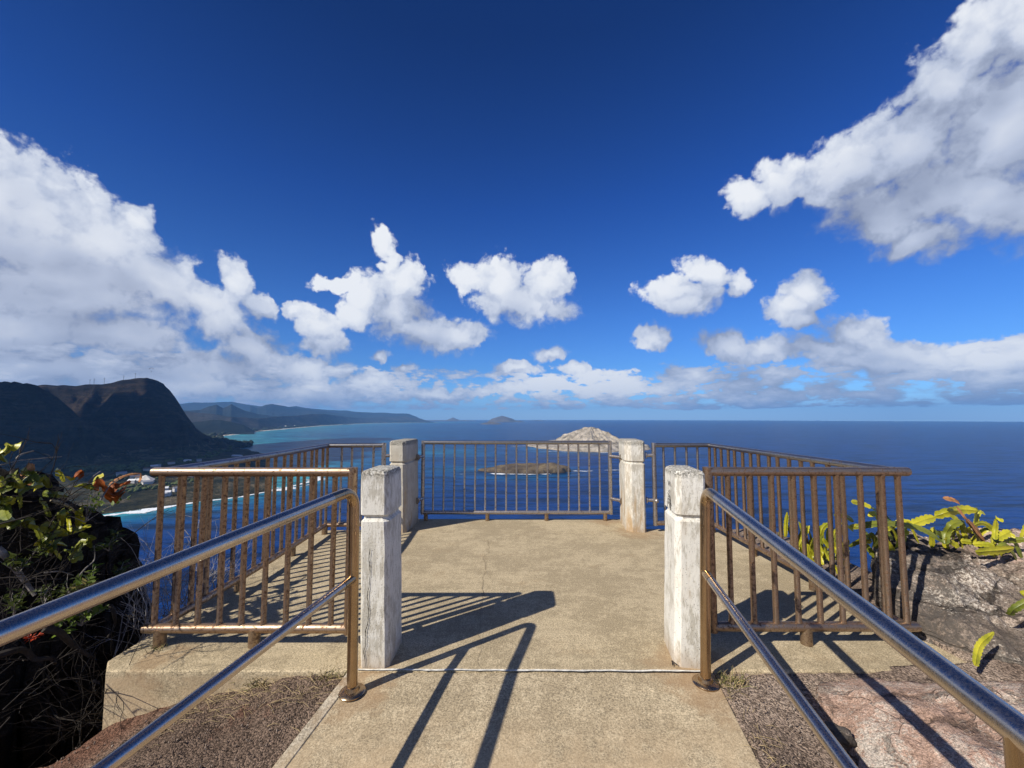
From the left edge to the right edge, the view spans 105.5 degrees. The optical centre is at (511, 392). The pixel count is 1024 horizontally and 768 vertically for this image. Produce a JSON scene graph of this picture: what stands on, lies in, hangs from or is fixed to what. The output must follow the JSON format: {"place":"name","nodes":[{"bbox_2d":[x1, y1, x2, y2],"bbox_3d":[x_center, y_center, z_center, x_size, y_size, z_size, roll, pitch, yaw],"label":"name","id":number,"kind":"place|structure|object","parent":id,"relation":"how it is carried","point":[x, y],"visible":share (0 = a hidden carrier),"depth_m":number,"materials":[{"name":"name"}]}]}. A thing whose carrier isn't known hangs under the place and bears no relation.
{"place":"outdoors","nodes":[
{"label":"outdoors","id":0,"kind":"place"},
{"bbox_2d":[0,378,265,513],"bbox_3d":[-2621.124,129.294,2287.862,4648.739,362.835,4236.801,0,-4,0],"label":"hills","id":1,"kind":"structure","parent":0,"point":[126,422],"depth_m":1267.89,"materials":[{"name":"green plant"}]},
{"bbox_2d":[116,471,126,476],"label":"building","id":2,"kind":"structure","parent":1,"relation":"on","point":[122,473],"depth_m":862.40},
{"bbox_2d":[127,479,136,482],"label":"building","id":3,"kind":"structure","parent":1,"relation":"on","point":[133,480],"depth_m":812.19,"materials":[{"name":"white"}]},
{"bbox_2d":[136,475,154,483],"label":"pavilion","id":4,"kind":"structure","parent":1,"relation":"on","point":[145,477],"depth_m":817.08,"materials":[{"name":"white"}]},
{"bbox_2d":[141,480,152,484],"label":"building","id":5,"kind":"structure","parent":1,"relation":"on","point":[144,482],"depth_m":800.25,"materials":[{"name":"white"}]},
{"bbox_2d":[143,467,153,470],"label":"building","id":6,"kind":"structure","parent":1,"relation":"on","point":[147,468],"depth_m":956.27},
{"bbox_2d":[66,445,232,492],"bbox_3d":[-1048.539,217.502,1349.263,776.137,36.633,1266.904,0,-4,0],"label":"woodland","id":7,"kind":"object","parent":1,"relation":"on","point":[133,466],"visible":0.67,"depth_m":936.47,"materials":[{"name":"green plant"}]},
{"bbox_2d":[192,420,253,433],"bbox_3d":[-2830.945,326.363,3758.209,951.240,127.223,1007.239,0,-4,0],"label":"hills","id":8,"kind":"structure","parent":0,"point":[215,426],"depth_m":3600.54,"materials":[{"name":"green plant"}]},
{"bbox_2d":[183,404,349,424],"bbox_3d":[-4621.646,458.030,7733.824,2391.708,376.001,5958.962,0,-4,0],"label":"mountain peaks","id":9,"kind":"object","parent":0,"point":[231,410],"visible":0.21,"depth_m":6210.52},
{"bbox_2d":[185,412,381,429],"bbox_3d":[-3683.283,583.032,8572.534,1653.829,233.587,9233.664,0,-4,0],"label":"hills","id":10,"kind":"structure","parent":0,"point":[283,421],"depth_m":6078.97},
{"bbox_2d":[180,402,421,422],"bbox_3d":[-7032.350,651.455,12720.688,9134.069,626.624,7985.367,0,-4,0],"label":"mountain range","id":11,"kind":"structure","parent":0,"point":[197,406],"depth_m":11768.61,"materials":[{"name":"green plant"}]},
{"bbox_2d":[250,404,371,417],"bbox_3d":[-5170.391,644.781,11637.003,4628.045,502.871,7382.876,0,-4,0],"label":"mountain range","id":12,"kind":"structure","parent":0,"point":[274,410],"depth_m":10060.79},
{"bbox_2d":[223,422,425,435],"bbox_3d":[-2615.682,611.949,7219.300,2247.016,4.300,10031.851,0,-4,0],"label":"beach","id":13,"kind":"structure","parent":0,"point":[310,426],"depth_m":5821.94,"materials":[{"name":"beige sand"}]},
{"bbox_2d":[258,422,406,430],"bbox_3d":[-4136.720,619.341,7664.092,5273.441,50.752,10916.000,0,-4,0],"label":"beach","id":14,"kind":"structure","parent":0,"point":[335,424],"depth_m":7713.94,"materials":[{"name":"beige sand"}]},
{"bbox_2d":[203,423,336,447],"bbox_3d":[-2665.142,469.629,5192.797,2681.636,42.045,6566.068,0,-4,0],"label":"woodland","id":15,"kind":"object","parent":14,"relation":"on","point":[240,443],"visible":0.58,"depth_m":2537.37,"materials":[{"name":"green plant"}]},
{"bbox_2d":[368,416,434,422],"bbox_3d":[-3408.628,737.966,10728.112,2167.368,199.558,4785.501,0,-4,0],"label":"hills","id":16,"kind":"structure","parent":0,"point":[392,418],"depth_m":11974.58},
{"bbox_2d":[427,418,472,420],"bbox_3d":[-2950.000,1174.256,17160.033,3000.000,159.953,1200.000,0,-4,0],"label":"island","id":17,"kind":"structure","parent":0,"point":[452,419],"depth_m":16779.02,"materials":[{"name":"stone"}]},
{"bbox_2d":[488,416,522,421],"bbox_3d":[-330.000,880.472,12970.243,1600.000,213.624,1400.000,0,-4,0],"label":"island","id":18,"kind":"structure","parent":0,"point":[501,419],"depth_m":12633.72,"materials":[{"name":"stone"}]},
{"bbox_2d":[0,0,1023,421],"label":"sky","id":19,"kind":"structure","parent":0,"point":[766,210],"materials":[{"name":"blue"}]},
{"bbox_2d":[272,673,760,767],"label":"path","id":20,"kind":"structure","parent":0,"point":[533,720],"depth_m":1.81,"materials":[{"name":"concrete"}]},
{"bbox_2d":[0,488,365,767],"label":"handrail","id":21,"kind":"object","parent":20,"relation":"on","point":[26,623],"visible":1,"depth_m":1.27,"materials":[{"name":"metal"}]},
{"bbox_2d":[692,488,1023,767],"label":"handrail","id":22,"kind":"object","parent":20,"relation":"on","point":[1002,718],"visible":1,"depth_m":1.10,"materials":[{"name":"metal"}]},
{"bbox_2d":[478,463,570,473],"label":"island","id":23,"kind":"structure","parent":0,"point":[521,468],"depth_m":1075.37,"materials":[{"name":"brown stone"}]},
{"bbox_2d":[93,519,966,729],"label":"pavement","id":24,"kind":"structure","parent":0,"point":[534,596],"depth_m":2.73,"materials":[{"name":"concrete"}]},
{"bbox_2d":[140,643,167,652],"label":"grass tuft","id":25,"kind":"object","parent":24,"relation":"on","point":[162,646],"visible":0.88,"depth_m":2.35,"materials":[{"name":"plant"}]},
{"bbox_2d":[140,443,389,648],"bbox_3d":[-1.615,1.098,3.589,1.346,1.106,2.520,0,-4,0],"label":"railing","id":26,"kind":"object","parent":24,"relation":"on","point":[207,472],"visible":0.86,"depth_m":2.43,"materials":[{"name":"metal"}]},
{"bbox_2d":[360,465,401,668],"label":"concrete pillar","id":27,"kind":"structure","parent":24,"relation":"on","point":[381,605],"depth_m":2.23,"materials":[{"name":"white concrete"}]},
{"bbox_2d":[390,439,417,532],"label":"concrete pillar","id":28,"kind":"structure","parent":24,"relation":"on","point":[403,452],"depth_m":4.84,"materials":[{"name":"white concrete"}]},
{"bbox_2d":[415,440,621,520],"bbox_3d":[0.093,1.206,5.249,2.792,1.103,0.225,0,-4,0],"label":"railing","id":29,"kind":"object","parent":24,"relation":"on","point":[546,513],"visible":0.94,"depth_m":5.32,"materials":[{"name":"metal"}]},
{"bbox_2d":[619,438,645,532],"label":"concrete pillar","id":30,"kind":"structure","parent":24,"relation":"on","point":[632,487],"depth_m":4.81,"materials":[{"name":"white concrete"}]},
{"bbox_2d":[664,465,704,668],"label":"concrete pillar","id":31,"kind":"structure","parent":24,"relation":"on","point":[684,487],"depth_m":2.23,"materials":[{"name":"white concrete"}]},
{"bbox_2d":[645,443,921,646],"bbox_3d":[1.854,1.100,3.613,1.362,1.106,2.532,0,-4,0],"label":"railing","id":32,"kind":"object","parent":24,"relation":"on","point":[840,471],"visible":0.82,"depth_m":2.45,"materials":[{"name":"metal"}]},
{"bbox_2d":[39,528,1023,767],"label":"ground","id":33,"kind":"structure","parent":0,"point":[191,749],"depth_m":1.91,"materials":[{"name":"brown gravel"}]},
{"bbox_2d":[0,467,151,767],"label":"rocky bank","id":34,"kind":"structure","parent":33,"relation":"on","point":[18,738],"depth_m":2.53,"materials":[{"name":"black stone"}]},
{"bbox_2d":[0,441,22,502],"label":"leafy plant","id":35,"kind":"object","parent":34,"relation":"on","point":[7,449],"visible":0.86,"depth_m":2.21,"materials":[{"name":"green plant"}]},
{"bbox_2d":[0,470,44,528],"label":"leafy plant","id":36,"kind":"object","parent":34,"relation":"on","point":[6,512],"visible":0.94,"depth_m":2.14,"materials":[{"name":"green plant"}]},
{"bbox_2d":[0,517,114,562],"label":"leafy plant","id":37,"kind":"object","parent":34,"relation":"on","point":[76,557],"visible":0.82,"depth_m":2.40,"materials":[{"name":"green plant"}]},
{"bbox_2d":[21,467,93,497],"bbox_3d":[-2.804,0.552,2.396,0.173,0.228,0.442,1,-4,-16],"label":"leafy plant","id":38,"kind":"object","parent":34,"relation":"on","point":[45,481],"visible":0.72,"depth_m":2.31,"materials":[{"name":"plant"}]},
{"bbox_2d":[28,497,95,559],"bbox_3d":[-2.717,0.808,2.346,0.235,0.393,0.357,0,-4,0],"label":"leafy plant","id":39,"kind":"object","parent":34,"relation":"on","point":[60,514],"visible":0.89,"depth_m":2.32,"materials":[{"name":"green plant"}]},
{"bbox_2d":[50,619,76,638],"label":"leafy plant","id":40,"kind":"object","parent":34,"relation":"on","point":[60,624],"visible":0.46,"depth_m":2.29,"materials":[{"name":"green plant"}]},
{"bbox_2d":[33,472,103,523],"bbox_3d":[-2.820,0.674,2.479,0.114,0.360,0.464,0,-4,-6],"label":"leafy plant","id":41,"kind":"object","parent":34,"relation":"on","point":[72,478],"visible":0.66,"depth_m":2.53,"materials":[{"name":"green plant"}]},
{"bbox_2d":[20,463,141,502],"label":"dried leaves","id":42,"kind":"object","parent":34,"relation":"on","point":[111,495],"visible":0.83,"depth_m":2.69,"materials":[{"name":"brown plant"}]},
{"bbox_2d":[0,428,191,764],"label":"undergrowth","id":43,"kind":"object","parent":34,"relation":"on","point":[41,579],"visible":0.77,"depth_m":2.23,"materials":[{"name":"green plant"}]},
{"bbox_2d":[2,588,27,614],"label":"leafy plant","id":44,"kind":"object","parent":43,"relation":"on","point":[18,600],"visible":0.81,"depth_m":2.12,"materials":[{"name":"green plant"}]},
{"bbox_2d":[0,546,36,595],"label":"branch","id":45,"kind":"object","parent":43,"relation":"on","point":[4,553],"visible":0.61,"depth_m":2.22,"materials":[{"name":"wood"}]},
{"bbox_2d":[0,547,38,573],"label":"leafy plant","id":46,"kind":"object","parent":43,"relation":"on","point":[18,563],"visible":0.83,"depth_m":2.13,"materials":[{"name":"green plant"}]},
{"bbox_2d":[9,450,33,473],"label":"branch","id":47,"kind":"object","parent":43,"relation":"on","point":[12,471],"visible":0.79,"depth_m":2.26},
{"bbox_2d":[0,646,56,664],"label":"branch","id":48,"kind":"object","parent":43,"relation":"on","point":[28,653],"visible":0.96,"depth_m":2.19,"materials":[{"name":"brown wood"}]},
{"bbox_2d":[0,456,61,465],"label":"branch","id":49,"kind":"object","parent":43,"relation":"on","point":[25,459],"visible":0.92,"depth_m":2.31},
{"bbox_2d":[23,632,43,641],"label":"leafy plant","id":50,"kind":"object","parent":43,"relation":"on","point":[30,638],"visible":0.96,"depth_m":2.18,"materials":[{"name":"red plant"}]},
{"bbox_2d":[29,582,57,603],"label":"leafy plant","id":51,"kind":"object","parent":43,"relation":"on","point":[45,598],"visible":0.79,"depth_m":2.27,"materials":[{"name":"green plant"}]},
{"bbox_2d":[27,532,62,556],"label":"leafy plant","id":52,"kind":"object","parent":43,"relation":"on","point":[53,545],"visible":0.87,"depth_m":2.27,"materials":[{"name":"green plant"}]},
{"bbox_2d":[44,571,73,575],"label":"branch","id":53,"kind":"object","parent":43,"relation":"on","point":[58,571],"visible":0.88,"depth_m":2.29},
{"bbox_2d":[39,574,79,597],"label":"leafy plant","id":54,"kind":"object","parent":43,"relation":"on","point":[63,591],"visible":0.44,"depth_m":2.36,"materials":[{"name":"green plant"}]},
{"bbox_2d":[50,498,74,512],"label":"branch","id":55,"kind":"object","parent":43,"relation":"on","point":[54,500],"visible":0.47,"depth_m":2.38,"materials":[{"name":"brown wood"}]},
{"bbox_2d":[41,625,92,658],"bbox_3d":[-2.617,1.481,2.303,0.068,0.337,0.294,0,-4,-6],"label":"branch","id":56,"kind":"object","parent":43,"relation":"on","point":[64,636],"visible":0.92,"depth_m":2.26,"materials":[{"name":"brown wood"}]},
{"bbox_2d":[67,578,95,593],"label":"leafy plant","id":57,"kind":"object","parent":43,"relation":"on","point":[84,581],"visible":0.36,"depth_m":2.35,"materials":[{"name":"green plant"}]},
{"bbox_2d":[59,604,108,626],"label":"leafy plant","id":58,"kind":"object","parent":43,"relation":"on","point":[95,610],"visible":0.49,"depth_m":2.37,"materials":[{"name":"green plant"}]},
{"bbox_2d":[79,546,95,575],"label":"branch","id":59,"kind":"object","parent":43,"relation":"on","point":[90,563],"visible":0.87,"depth_m":2.49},
{"bbox_2d":[73,563,103,587],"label":"leafy plant","id":60,"kind":"object","parent":43,"relation":"on","point":[91,577],"visible":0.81,"depth_m":2.43,"materials":[{"name":"green plant"}]},
{"bbox_2d":[55,486,130,521],"bbox_3d":[-2.677,0.706,2.494,0.172,0.235,0.350,-2,-4,32],"label":"leafy plant","id":61,"kind":"object","parent":43,"relation":"on","point":[94,500],"visible":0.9,"depth_m":2.50,"materials":[{"name":"green plant"}]},
{"bbox_2d":[95,479,117,509],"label":"branch","id":62,"kind":"object","parent":43,"relation":"on","point":[105,492],"visible":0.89,"depth_m":2.61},
{"bbox_2d":[89,529,126,550],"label":"leafy plant","id":63,"kind":"object","parent":43,"relation":"on","point":[113,532],"visible":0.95,"depth_m":2.63,"materials":[{"name":"green plant"}]},
{"bbox_2d":[107,604,116,637],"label":"branch","id":64,"kind":"object","parent":43,"relation":"hanging from","point":[112,610],"visible":0.98,"depth_m":2.54,"materials":[{"name":"black wood"}]},
{"bbox_2d":[110,559,132,575],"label":"leafy plant","id":65,"kind":"object","parent":43,"relation":"on","point":[118,572],"visible":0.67,"depth_m":2.70,"materials":[{"name":"green plant"}]},
{"bbox_2d":[76,499,256,674],"bbox_3d":[-2.618,1.397,3.011,1.083,1.157,1.482,2,-4,-34],"label":"shrub","id":66,"kind":"object","parent":34,"relation":"on","point":[146,620],"visible":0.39,"depth_m":2.90,"materials":[{"name":"plant"}]},
{"bbox_2d":[0,582,280,767],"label":"shrub","id":67,"kind":"object","parent":33,"relation":"on","point":[57,721],"visible":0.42,"depth_m":2.33,"materials":[{"name":"brown plant"}]},
{"bbox_2d":[129,494,273,616],"bbox_3d":[-2.876,1.688,3.400,1.685,1.530,1.094,0,-4,0],"label":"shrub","id":68,"kind":"object","parent":33,"relation":"on","point":[210,567],"visible":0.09,"depth_m":3.60,"materials":[{"name":"brown plant"}]},
{"bbox_2d":[233,677,271,690],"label":"grass tuft","id":69,"kind":"object","parent":33,"relation":"on","point":[255,685],"visible":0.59,"depth_m":2.13,"materials":[{"name":"plant"}]},
{"bbox_2d":[311,658,346,686],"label":"grass tuft","id":70,"kind":"object","parent":33,"relation":"on","point":[331,675],"visible":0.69,"depth_m":2.13,"materials":[{"name":"plant"}]},
{"bbox_2d":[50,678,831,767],"bbox_3d":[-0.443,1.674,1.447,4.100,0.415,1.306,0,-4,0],"label":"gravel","id":71,"kind":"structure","parent":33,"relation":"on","point":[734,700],"depth_m":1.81,"materials":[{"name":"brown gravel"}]},
{"bbox_2d":[152,673,792,766],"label":"litter","id":72,"kind":"object","parent":33,"relation":"on","point":[336,685],"visible":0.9,"depth_m":2.00,"materials":[{"name":"plant"}]},
{"bbox_2d":[712,663,754,694],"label":"grass tuft","id":73,"kind":"object","parent":33,"relation":"on","point":[742,681],"visible":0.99,"depth_m":2.08,"materials":[{"name":"plant"}]},
{"bbox_2d":[778,512,849,572],"bbox_3d":[2.865,1.459,3.708,0.537,0.775,1.076,-3,-5,41],"label":"leafy plant","id":74,"kind":"object","parent":33,"relation":"on","point":[824,551],"visible":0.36,"depth_m":3.44,"materials":[{"name":"yellow plant"}]},
{"bbox_2d":[824,721,857,750],"bbox_3d":[1.421,1.491,1.690,0.110,0.084,0.108,0,-4,0],"label":"stone","id":75,"kind":"object","parent":33,"relation":"on","point":[844,737],"visible":0.69,"depth_m":1.66,"materials":[{"name":"grey stone"}]},
{"bbox_2d":[815,677,1023,767],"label":"rock slab","id":76,"kind":"object","parent":33,"relation":"on","point":[900,724],"visible":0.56,"depth_m":1.67,"materials":[{"name":"brown stone"}]},
{"bbox_2d":[870,528,1023,665],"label":"rock outcrop","id":77,"kind":"object","parent":33,"relation":"on","point":[965,598],"visible":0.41,"depth_m":2.57,"materials":[{"name":"grey stone"}]},
{"bbox_2d":[834,499,1023,559],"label":"leafy plant","id":78,"kind":"object","parent":77,"relation":"on","point":[949,531],"visible":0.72,"depth_m":2.92,"materials":[{"name":"plant"}]},
{"bbox_2d":[943,496,985,541],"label":"dried leaves","id":79,"kind":"object","parent":77,"relation":"on","point":[973,527],"visible":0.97,"depth_m":2.85,"materials":[{"name":"brown plant"}]},
{"bbox_2d":[972,632,993,666],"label":"cactus","id":80,"kind":"object","parent":77,"relation":"on","point":[981,643],"visible":1,"depth_m":2.12,"materials":[{"name":"yellow plant"}]},
{"bbox_2d":[960,520,1023,555],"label":"leafy plant","id":81,"kind":"object","parent":77,"relation":"on","point":[998,536],"visible":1,"depth_m":2.77,"materials":[{"name":"plant"}]},
{"bbox_2d":[1005,590,1023,615],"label":"cactus","id":82,"kind":"object","parent":77,"relation":"on","point":[1014,608],"visible":1,"depth_m":2.23,"materials":[{"name":"green plant"}]},
{"bbox_2d":[102,420,1023,619],"bbox_3d":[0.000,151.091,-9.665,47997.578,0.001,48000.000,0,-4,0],"label":"sea","id":83,"kind":"structure","parent":0,"point":[979,465],"depth_m":1257.71,"materials":[{"name":"liquid"}]},
{"bbox_2d":[104,477,320,515],"bbox_3d":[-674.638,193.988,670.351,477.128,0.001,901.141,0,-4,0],"label":"surf","id":84,"kind":"structure","parent":83,"relation":"on","point":[149,509],"depth_m":639.56,"materials":[{"name":"white liquid"}]},
{"bbox_2d":[528,427,650,451],"bbox_3d":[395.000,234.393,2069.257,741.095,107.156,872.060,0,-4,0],"label":"island","id":85,"kind":"structure","parent":0,"point":[589,434],"depth_m":1903.40,"materials":[{"name":"beige stone"}]}
]}

